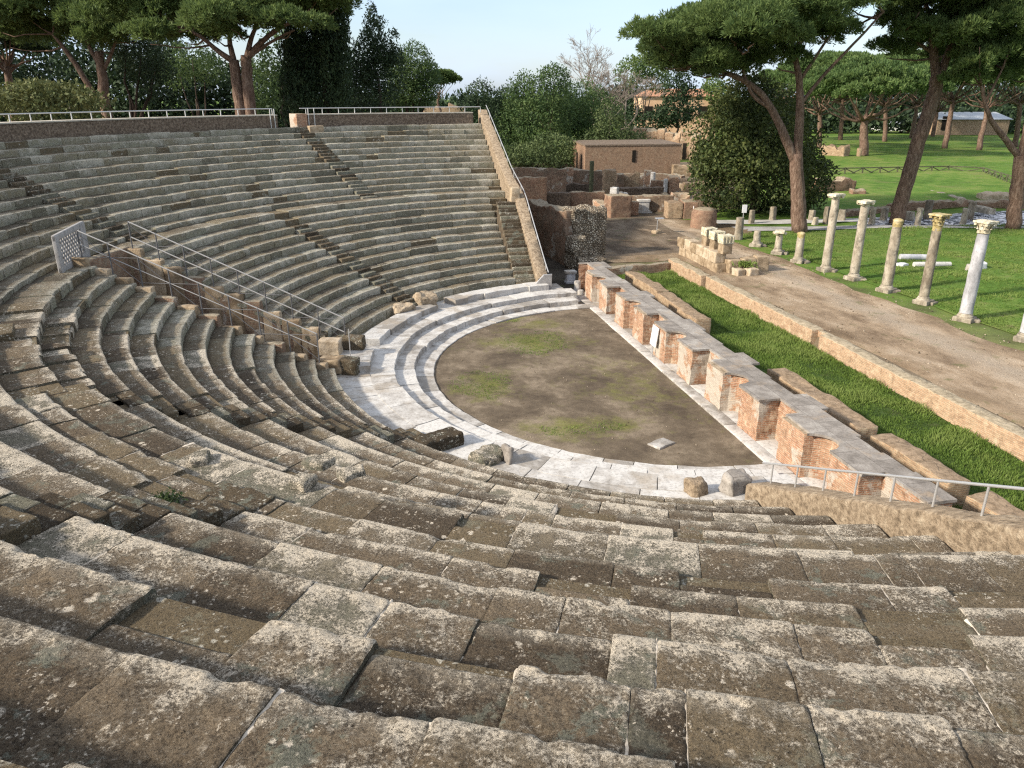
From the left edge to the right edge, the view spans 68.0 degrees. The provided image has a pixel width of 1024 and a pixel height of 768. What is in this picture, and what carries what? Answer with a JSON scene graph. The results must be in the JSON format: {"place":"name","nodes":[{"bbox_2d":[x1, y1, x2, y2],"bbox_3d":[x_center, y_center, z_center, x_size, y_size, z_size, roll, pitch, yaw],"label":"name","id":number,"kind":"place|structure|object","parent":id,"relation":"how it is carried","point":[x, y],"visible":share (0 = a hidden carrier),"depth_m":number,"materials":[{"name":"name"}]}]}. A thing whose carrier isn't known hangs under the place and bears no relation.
{"place":"outdoors","nodes":[
{"label":"outdoors","id":0,"kind":"place"},
{"bbox_2d":[1,0,1001,99],"label":"sky","id":1,"kind":"structure","parent":0,"point":[493,39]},
{"bbox_2d":[3,100,1023,464],"bbox_3d":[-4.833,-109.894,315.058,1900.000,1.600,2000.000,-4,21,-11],"label":"ground","id":2,"kind":"structure","parent":0,"point":[993,334],"depth_m":43.05,"materials":[{"name":"green plant"}]},
{"bbox_2d":[0,36,54,121],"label":"umbrella pine","id":3,"kind":"object","parent":2,"relation":"on","point":[6,65],"visible":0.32,"depth_m":79.15,"materials":[{"name":"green plant"}]},
{"bbox_2d":[0,76,116,121],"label":"shrub","id":4,"kind":"object","parent":2,"relation":"on","point":[29,93],"visible":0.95,"depth_m":55.97,"materials":[{"name":"green plant"}]},
{"bbox_2d":[0,0,178,117],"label":"umbrella pine","id":5,"kind":"object","parent":2,"relation":"on","point":[21,21],"visible":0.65,"depth_m":69.04,"materials":[{"name":"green plant"}]},
{"bbox_2d":[0,114,277,141],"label":"wall","id":6,"kind":"structure","parent":2,"relation":"on","point":[18,131],"depth_m":41.20,"materials":[{"name":"stone"}]},
{"bbox_2d":[0,108,275,127],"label":"guard rail","id":7,"kind":"object","parent":6,"relation":"on","point":[50,113],"visible":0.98,"depth_m":41.69,"materials":[{"name":"silver metal"}]},
{"bbox_2d":[101,34,178,117],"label":"tree","id":8,"kind":"object","parent":2,"relation":"on","point":[146,64],"visible":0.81,"depth_m":77.97,"materials":[{"name":"green plant"}]},
{"bbox_2d":[0,24,378,127],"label":"woodland","id":9,"kind":"object","parent":2,"relation":"on","point":[56,65],"visible":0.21,"depth_m":98.07,"materials":[{"name":"green plant"}]},
{"bbox_2d":[161,41,229,115],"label":"tree","id":10,"kind":"object","parent":2,"relation":"on","point":[197,66],"visible":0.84,"depth_m":85.62,"materials":[{"name":"green plant"}]},
{"bbox_2d":[66,0,362,114],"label":"umbrella pine","id":11,"kind":"object","parent":2,"relation":"on","point":[205,21],"visible":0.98,"depth_m":59.29,"materials":[{"name":"green plant"}]},
{"bbox_2d":[251,26,289,125],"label":"tree","id":12,"kind":"object","parent":2,"relation":"on","point":[258,80],"visible":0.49,"depth_m":82.58,"materials":[{"name":"green plant"}]},
{"bbox_2d":[274,3,354,126],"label":"cypress","id":13,"kind":"object","parent":2,"relation":"on","point":[324,57],"visible":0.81,"depth_m":66.52,"materials":[{"name":"green plant"}]},
{"bbox_2d":[346,1,407,112],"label":"conifer","id":14,"kind":"object","parent":2,"relation":"on","point":[386,59],"visible":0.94,"depth_m":73.39,"materials":[{"name":"green plant"}]},
{"bbox_2d":[289,112,472,132],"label":"wall","id":15,"kind":"structure","parent":2,"relation":"on","point":[322,121],"depth_m":52.63,"materials":[{"name":"stone"}]},
{"bbox_2d":[382,38,444,111],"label":"evergreen tree","id":16,"kind":"object","parent":2,"relation":"on","point":[419,83],"visible":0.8,"depth_m":84.70,"materials":[{"name":"green plant"}]},
{"bbox_2d":[431,68,462,111],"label":"umbrella pine","id":17,"kind":"object","parent":2,"relation":"on","point":[450,76],"visible":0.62,"depth_m":110.63,"materials":[{"name":"green plant"}]},
{"bbox_2d":[456,75,522,157],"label":"evergreen tree","id":18,"kind":"object","parent":2,"relation":"on","point":[469,101],"visible":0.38,"depth_m":110.14,"materials":[{"name":"green plant"}]},
{"bbox_2d":[0,123,1023,767],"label":"theatre seating","id":19,"kind":"object","parent":2,"relation":"on","point":[406,601],"visible":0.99,"depth_m":9.50,"materials":[{"name":"stone"}]},
{"bbox_2d":[51,221,90,272],"bbox_3d":[-15.977,-4.996,27.575,0.160,1.340,3.250,-4,21,-12],"label":"lattice panel","id":20,"kind":"object","parent":19,"relation":"on","point":[65,243],"visible":0.93,"depth_m":27.18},
{"bbox_2d":[76,230,319,362],"bbox_3d":[-11.327,-3.057,27.610,8.533,4.926,0.052,2,21,5],"label":"safety barrier","id":21,"kind":"object","parent":19,"relation":"on","point":[198,283],"visible":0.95,"depth_m":27.50,"materials":[{"name":"silver metal"}]},
{"bbox_2d":[188,450,210,467],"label":"loose stone","id":22,"kind":"object","parent":19,"relation":"on","point":[199,458],"visible":1,"depth_m":12.75,"materials":[{"name":"stone"}]},
{"bbox_2d":[127,221,345,334],"bbox_3d":[-11.019,-3.957,30.633,8.533,5.042,0.052,2,21,5],"label":"safety barrier","id":23,"kind":"object","parent":19,"relation":"on","point":[236,271],"visible":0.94,"depth_m":30.53,"materials":[{"name":"silver metal"}]},
{"bbox_2d":[289,472,317,491],"bbox_3d":[-3.302,1.526,12.011,0.346,0.171,0.421,7,22,17],"label":"loose stone","id":24,"kind":"object","parent":19,"relation":"on","point":[302,481],"visible":1,"depth_m":11.91,"materials":[{"name":"stone"}]},
{"bbox_2d":[301,454,335,470],"bbox_3d":[-3.237,1.292,12.621,0.512,0.142,0.365,6,22,16],"label":"loose stone","id":25,"kind":"object","parent":19,"relation":"on","point":[316,462],"visible":1,"depth_m":12.53,"materials":[{"name":"stone"}]},
{"bbox_2d":[336,464,365,482],"bbox_3d":[-2.601,1.425,12.297,0.478,0.138,0.333,-15,25,-34],"label":"loose stone","id":26,"kind":"object","parent":19,"relation":"on","point":[345,474],"visible":1,"depth_m":12.22,"materials":[{"name":"stone"}]},
{"bbox_2d":[478,110,546,281],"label":"end wall","id":27,"kind":"structure","parent":2,"relation":"on","point":[509,185],"depth_m":47.18,"materials":[{"name":"beige stone"}]},
{"bbox_2d":[493,68,540,157],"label":"evergreen tree","id":28,"kind":"object","parent":2,"relation":"on","point":[515,86],"visible":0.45,"depth_m":108.33,"materials":[{"name":"green plant"}]},
{"bbox_2d":[510,61,583,159],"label":"evergreen tree","id":29,"kind":"object","parent":2,"relation":"on","point":[550,123],"visible":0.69,"depth_m":106.32,"materials":[{"name":"green plant"}]},
{"bbox_2d":[337,282,794,499],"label":"marble steps","id":30,"kind":"structure","parent":2,"relation":"on","point":[392,384],"depth_m":27.07,"materials":[{"name":"stone"}]},
{"bbox_2d":[318,337,342,354],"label":"loose stone","id":31,"kind":"object","parent":30,"relation":"on","point":[330,345],"visible":0.89,"depth_m":30.08,"materials":[{"name":"stone"}]},
{"bbox_2d":[334,355,359,375],"bbox_3d":[-6.406,-0.717,28.995,1.181,0.653,0.697,2,21,6],"label":"loose stone","id":32,"kind":"object","parent":30,"relation":"on","point":[349,365],"visible":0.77,"depth_m":28.72,"materials":[{"name":"stone"}]},
{"bbox_2d":[336,334,365,350],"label":"loose stone","id":33,"kind":"object","parent":30,"relation":"on","point":[357,342],"visible":0.76,"depth_m":30.71,"materials":[{"name":"stone"}]},
{"bbox_2d":[412,290,437,307],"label":"loose stone","id":34,"kind":"object","parent":30,"relation":"on","point":[425,297],"visible":0.79,"depth_m":37.48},
{"bbox_2d":[414,426,463,450],"bbox_3d":[-2.208,1.696,22.843,1.458,0.534,0.723,-16,26,-35],"label":"loose stone","id":35,"kind":"object","parent":30,"relation":"on","point":[447,438],"visible":0.76,"depth_m":22.69,"materials":[{"name":"stone"}]},
{"bbox_2d":[468,444,502,466],"bbox_3d":[-0.683,2.058,22.040,0.738,0.447,1.044,19,28,40],"label":"loose stone","id":36,"kind":"object","parent":30,"relation":"on","point":[489,455],"visible":0.9,"depth_m":21.82,"materials":[{"name":"stone"}]},
{"bbox_2d":[683,476,707,498],"bbox_3d":[4.922,2.751,20.283,0.625,0.489,0.579,-4,21,-11],"label":"loose stone","id":37,"kind":"object","parent":30,"relation":"on","point":[696,487],"visible":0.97,"depth_m":20.11,"materials":[{"name":"stone"}]},
{"bbox_2d":[718,468,751,496],"bbox_3d":[5.989,2.651,20.320,0.832,0.649,0.602,-9,23,-23],"label":"loose stone","id":38,"kind":"object","parent":30,"relation":"on","point":[734,482],"visible":0.9,"depth_m":20.10,"materials":[{"name":"stone"}]},
{"bbox_2d":[527,199,606,269],"bbox_3d":[4.003,-10.098,50.569,3.289,3.989,8.561,-8,22,-19],"label":"concrete ruin","id":39,"kind":"object","parent":2,"relation":"on","point":[571,237],"visible":0.83,"depth_m":48.89,"materials":[{"name":"concrete"}]},
{"bbox_2d":[553,75,612,153],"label":"evergreen tree","id":40,"kind":"object","parent":2,"relation":"on","point":[586,123],"visible":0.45,"depth_m":112.21,"materials":[{"name":"green plant"}]},
{"bbox_2d":[558,25,623,124],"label":"bare tree","id":41,"kind":"object","parent":2,"relation":"on","point":[596,58],"visible":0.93,"depth_m":122.29,"materials":[{"name":"grey plant"}]},
{"bbox_2d":[583,94,634,139],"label":"evergreen tree","id":42,"kind":"object","parent":2,"relation":"on","point":[618,118],"visible":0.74,"depth_m":105.26,"materials":[{"name":"green plant"}]},
{"bbox_2d":[580,67,646,123],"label":"bare tree","id":43,"kind":"object","parent":2,"relation":"on","point":[622,95],"visible":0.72,"depth_m":119.56,"materials":[{"name":"grey plant"}]},
{"bbox_2d":[588,68,663,127],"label":"bare tree","id":44,"kind":"object","parent":2,"relation":"on","point":[633,87],"visible":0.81,"depth_m":122.75,"materials":[{"name":"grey plant"}]},
{"bbox_2d":[607,261,669,274],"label":"pit end wall","id":45,"kind":"structure","parent":2,"relation":"on","point":[648,268],"depth_m":47.21,"materials":[{"name":"stone"}]},
{"bbox_2d":[611,101,670,131],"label":"evergreen tree","id":46,"kind":"object","parent":2,"relation":"on","point":[638,119],"visible":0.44,"depth_m":140.90,"materials":[{"name":"green plant"}]},
{"bbox_2d":[612,54,671,127],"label":"evergreen tree","id":47,"kind":"object","parent":2,"relation":"on","point":[637,64],"visible":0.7,"depth_m":138.22,"materials":[{"name":"green plant"}]},
{"bbox_2d":[649,69,702,132],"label":"evergreen tree","id":48,"kind":"object","parent":2,"relation":"on","point":[674,116],"visible":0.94,"depth_m":136.22,"materials":[{"name":"green plant"}]},
{"bbox_2d":[350,82,1023,133],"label":"woodland","id":49,"kind":"object","parent":2,"relation":"on","point":[904,119],"visible":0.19,"depth_m":198.07,"materials":[{"name":"green plant"}]},
{"bbox_2d":[668,258,710,287],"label":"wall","id":50,"kind":"structure","parent":2,"relation":"on","point":[689,272],"depth_m":45.46,"materials":[{"name":"stone"}]},
{"bbox_2d":[690,207,716,228],"bbox_3d":[15.213,-13.123,60.226,2.018,1.750,2.006,-4,21,-11],"label":"round brick stub","id":51,"kind":"object","parent":2,"relation":"on","point":[703,217],"visible":0.93,"depth_m":59.48,"materials":[{"name":"brick"}]},
{"bbox_2d":[682,68,841,216],"bbox_3d":[21.265,-20.194,65.105,11.962,13.088,14.115,16,26,35],"label":"evergreen shrub","id":52,"kind":"object","parent":2,"relation":"on","point":[734,159],"visible":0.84,"depth_m":63.58,"materials":[{"name":"green plant"}]},
{"bbox_2d":[573,262,956,506],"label":"orchestra stage wall","id":53,"kind":"structure","parent":2,"relation":"on","point":[762,416],"depth_m":25.08,"materials":[{"name":"orange brick"}]},
{"bbox_2d":[790,232,810,263],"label":"column","id":54,"kind":"structure","parent":2,"relation":"on","point":[797,258],"depth_m":47.47,"materials":[{"name":"stone"}]},
{"bbox_2d":[816,193,845,272],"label":"column","id":55,"kind":"structure","parent":2,"relation":"on","point":[825,267],"depth_m":44.65,"materials":[{"name":"stone"}]},
{"bbox_2d":[843,199,875,281],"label":"column","id":56,"kind":"structure","parent":2,"relation":"on","point":[853,275],"depth_m":42.57,"materials":[{"name":"stone"}]},
{"bbox_2d":[705,276,1023,460],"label":"stage back wall","id":57,"kind":"structure","parent":2,"relation":"on","point":[953,409],"depth_m":28.86,"materials":[{"name":"stone"}]},
{"bbox_2d":[745,482,1023,554],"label":"end wall","id":58,"kind":"structure","parent":2,"relation":"on","point":[956,529],"depth_m":13.83,"materials":[{"name":"stone"}]},
{"bbox_2d":[762,462,1023,515],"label":"handrail","id":59,"kind":"object","parent":58,"relation":"on","point":[988,486],"visible":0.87,"depth_m":14.28,"materials":[{"name":"silver metal"}]},
{"bbox_2d":[875,218,903,293],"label":"column","id":60,"kind":"structure","parent":2,"relation":"on","point":[886,286],"depth_m":40.06,"materials":[{"name":"stone"}]},
{"bbox_2d":[912,213,951,305],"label":"column","id":61,"kind":"structure","parent":2,"relation":"on","point":[938,222],"depth_m":37.58,"materials":[{"name":"stone"}]},
{"bbox_2d":[863,0,1010,223],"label":"umbrella pine","id":62,"kind":"object","parent":2,"relation":"on","point":[915,24],"visible":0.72,"depth_m":57.18,"materials":[{"name":"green plant"}]},
{"bbox_2d":[952,219,999,323],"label":"column","id":63,"kind":"structure","parent":2,"relation":"on","point":[969,296],"depth_m":34.63,"materials":[{"name":"stone"}]},
{"bbox_2d":[930,0,1023,229],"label":"umbrella pine","id":64,"kind":"object","parent":2,"relation":"on","point":[994,47],"visible":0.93,"depth_m":54.71,"materials":[{"name":"green plant"}]},
{"bbox_2d":[542,255,584,290],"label":"side passage path","id":65,"kind":"structure","parent":0,"point":[556,269],"depth_m":47.36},
{"bbox_2d":[434,309,762,466],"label":"orchestra floor","id":66,"kind":"structure","parent":0,"point":[689,421],"depth_m":28.35,"materials":[{"name":"soil"}]},
{"bbox_2d":[447,319,623,436],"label":"grass patches","id":67,"kind":"object","parent":66,"relation":"on","point":[534,350],"visible":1,"depth_m":29.84,"materials":[{"name":"green plant"}]},
{"bbox_2d":[602,214,684,257],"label":"court ground","id":68,"kind":"structure","parent":0,"point":[627,230],"depth_m":55.98,"materials":[{"name":"soil"}]},
{"bbox_2d":[604,193,631,217],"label":"brick pier","id":69,"kind":"structure","parent":68,"relation":"on","point":[619,205],"depth_m":64.64,"materials":[{"name":"stone"}]},
{"bbox_2d":[559,162,750,219],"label":"ruin ground","id":70,"kind":"structure","parent":0,"point":[648,214],"depth_m":66.70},
{"bbox_2d":[514,176,546,202],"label":"ruined wall","id":71,"kind":"structure","parent":70,"relation":"on","point":[535,188],"depth_m":69.02,"materials":[{"name":"stone"}]},
{"bbox_2d":[510,167,566,191],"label":"ruined wall","id":72,"kind":"structure","parent":70,"relation":"on","point":[556,179],"depth_m":76.65,"materials":[{"name":"brick"}]},
{"bbox_2d":[501,130,576,168],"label":"scrub","id":73,"kind":"object","parent":70,"relation":"on","point":[548,155],"visible":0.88,"depth_m":100.31,"materials":[{"name":"green plant"}]},
{"bbox_2d":[547,192,570,205],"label":"ruined wall","id":74,"kind":"structure","parent":70,"relation":"on","point":[559,198],"depth_m":70.18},
{"bbox_2d":[570,190,604,205],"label":"ruined wall","id":75,"kind":"structure","parent":70,"relation":"on","point":[579,197],"depth_m":70.70,"materials":[{"name":"stone"}]},
{"bbox_2d":[573,168,602,189],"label":"ruined wall","id":76,"kind":"structure","parent":70,"relation":"on","point":[580,176],"depth_m":82.34,"materials":[{"name":"brick"}]},
{"bbox_2d":[573,139,681,173],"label":"brick building","id":77,"kind":"structure","parent":70,"relation":"on","point":[641,156],"depth_m":94.43,"materials":[{"name":"brown"}]},
{"bbox_2d":[609,186,663,194],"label":"ruined wall","id":78,"kind":"structure","parent":70,"relation":"on","point":[642,190],"depth_m":74.52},
{"bbox_2d":[630,194,674,211],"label":"ruined wall","id":79,"kind":"structure","parent":70,"relation":"on","point":[656,204],"depth_m":67.55,"materials":[{"name":"stone"}]},
{"bbox_2d":[664,200,682,218],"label":"brick pier","id":80,"kind":"structure","parent":70,"relation":"on","point":[673,208],"depth_m":64.50,"materials":[{"name":"stone"}]},
{"bbox_2d":[716,218,857,223],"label":"pavement","id":81,"kind":"structure","parent":0,"point":[785,221],"depth_m":62.95,"materials":[{"name":"stone"}]},
{"bbox_2d":[601,219,1023,426],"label":"gravel path","id":82,"kind":"structure","parent":0,"point":[922,329],"depth_m":34.16,"materials":[{"name":"gravel"}]},
{"bbox_2d":[677,236,768,272],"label":"stone platform","id":83,"kind":"structure","parent":82,"relation":"on","point":[697,251],"depth_m":45.49,"materials":[{"name":"stone"}]},
{"bbox_2d":[617,270,1023,510],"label":"pit floor","id":84,"kind":"structure","parent":0,"point":[934,423],"depth_m":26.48,"materials":[{"name":"plant"}]},
{"bbox_2d":[625,271,668,299],"bbox_3d":[7.461,-5.351,42.342,0.809,0.987,4.842,-4,21,-11],"label":"brick wall stub","id":85,"kind":"object","parent":84,"relation":"on","point":[640,281],"visible":0.69,"depth_m":42.12,"materials":[{"name":"stone"}]},
{"bbox_2d":[656,292,710,334],"bbox_3d":[8.352,-3.458,37.390,0.783,0.984,5.295,-4,21,-9],"label":"brick wall stub","id":86,"kind":"object","parent":84,"relation":"on","point":[674,303],"visible":0.66,"depth_m":36.72,"materials":[{"name":"stone"}]},
{"bbox_2d":[767,368,877,444],"bbox_3d":[10.546,0.763,26.321,0.793,0.994,5.580,-4,21,-11],"label":"brick wall stub","id":87,"kind":"object","parent":84,"relation":"on","point":[838,409],"visible":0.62,"depth_m":25.48,"materials":[{"name":"stone"}]},
{"bbox_2d":[870,433,970,507],"bbox_3d":[11.622,2.465,21.876,0.816,0.986,3.226,-4,21,-11],"label":"brick wall stub","id":88,"kind":"object","parent":84,"relation":"on","point":[911,457],"visible":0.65,"depth_m":21.41,"materials":[{"name":"stone"}]},
{"bbox_2d":[962,491,1023,516],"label":"brick wall stub","id":89,"kind":"object","parent":84,"relation":"on","point":[996,504],"visible":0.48,"depth_m":19.32,"materials":[{"name":"stone"}]},
{"bbox_2d":[705,131,1021,208],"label":"lawn","id":90,"kind":"structure","parent":0,"point":[994,153],"depth_m":102.44,"materials":[{"name":"green plant"}]},
{"bbox_2d":[634,89,716,138],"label":"house","id":91,"kind":"structure","parent":90,"relation":"on","point":[658,100],"depth_m":155.25,"materials":[{"name":"brick"}]},
{"bbox_2d":[701,76,726,140],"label":"evergreen tree","id":92,"kind":"object","parent":90,"relation":"on","point":[711,87],"visible":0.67,"depth_m":149.62,"materials":[{"name":"green plant"}]},
{"bbox_2d":[766,52,862,147],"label":"umbrella pine","id":93,"kind":"object","parent":90,"relation":"on","point":[820,66],"visible":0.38,"depth_m":127.54,"materials":[{"name":"green plant"}]},
{"bbox_2d":[812,176,865,193],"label":"ruined wall","id":94,"kind":"structure","parent":90,"relation":"on","point":[845,184],"depth_m":80.99,"materials":[{"name":"stone"}]},
{"bbox_2d":[820,144,861,155],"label":"ruined wall","id":95,"kind":"structure","parent":90,"relation":"on","point":[834,150],"depth_m":116.55,"materials":[{"name":"stone"}]},
{"bbox_2d":[818,50,887,139],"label":"umbrella pine","id":96,"kind":"object","parent":90,"relation":"on","point":[855,55],"visible":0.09,"depth_m":153.17,"materials":[{"name":"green plant"}]},
{"bbox_2d":[791,57,956,155],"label":"umbrella pine","id":97,"kind":"object","parent":90,"relation":"on","point":[889,78],"visible":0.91,"depth_m":110.81,"materials":[{"name":"green plant"}]},
{"bbox_2d":[847,49,929,141],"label":"umbrella pine","id":98,"kind":"object","parent":90,"relation":"on","point":[872,56],"visible":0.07,"depth_m":148.51,"materials":[{"name":"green plant"}]},
{"bbox_2d":[831,165,1011,182],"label":"rail fence","id":99,"kind":"object","parent":90,"relation":"on","point":[948,167],"visible":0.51,"depth_m":95.48,"materials":[{"name":"brown wood"}]},
{"bbox_2d":[838,198,1023,216],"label":"ruined wall","id":100,"kind":"structure","parent":90,"relation":"on","point":[948,203],"depth_m":69.84,"materials":[{"name":"stone"}]},
{"bbox_2d":[899,44,1016,148],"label":"umbrella pine","id":101,"kind":"object","parent":90,"relation":"on","point":[951,100],"visible":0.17,"depth_m":129.71,"materials":[{"name":"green plant"}]},
{"bbox_2d":[908,112,1011,134],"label":"house","id":102,"kind":"structure","parent":90,"relation":"on","point":[966,123],"depth_m":175.56,"materials":[{"name":"grey brick"}]},
{"bbox_2d":[951,64,1023,149],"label":"umbrella pine","id":103,"kind":"object","parent":90,"relation":"on","point":[981,134],"visible":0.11,"depth_m":126.41,"materials":[{"name":"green plant"}]},
{"bbox_2d":[976,80,1023,146],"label":"umbrella pine","id":104,"kind":"object","parent":90,"relation":"on","point":[1019,104],"visible":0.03,"depth_m":135.06,"materials":[{"name":"brown plant"}]},
{"bbox_2d":[730,225,1023,230],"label":"road","id":105,"kind":"structure","parent":0,"point":[812,228],"depth_m":60.15,"materials":[{"name":"stone"}]},
{"bbox_2d":[743,223,1023,334],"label":"lawn","id":106,"kind":"structure","parent":0,"point":[961,266],"depth_m":47.48,"materials":[{"name":"green plant"}]},
{"bbox_2d":[617,0,908,232],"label":"umbrella pine","id":107,"kind":"object","parent":106,"relation":"on","point":[712,38],"visible":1,"depth_m":51.31,"materials":[{"name":"green plant"}]},
{"bbox_2d":[856,211,1023,224],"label":"mosaic pavement","id":108,"kind":"structure","parent":0,"point":[955,219],"depth_m":63.92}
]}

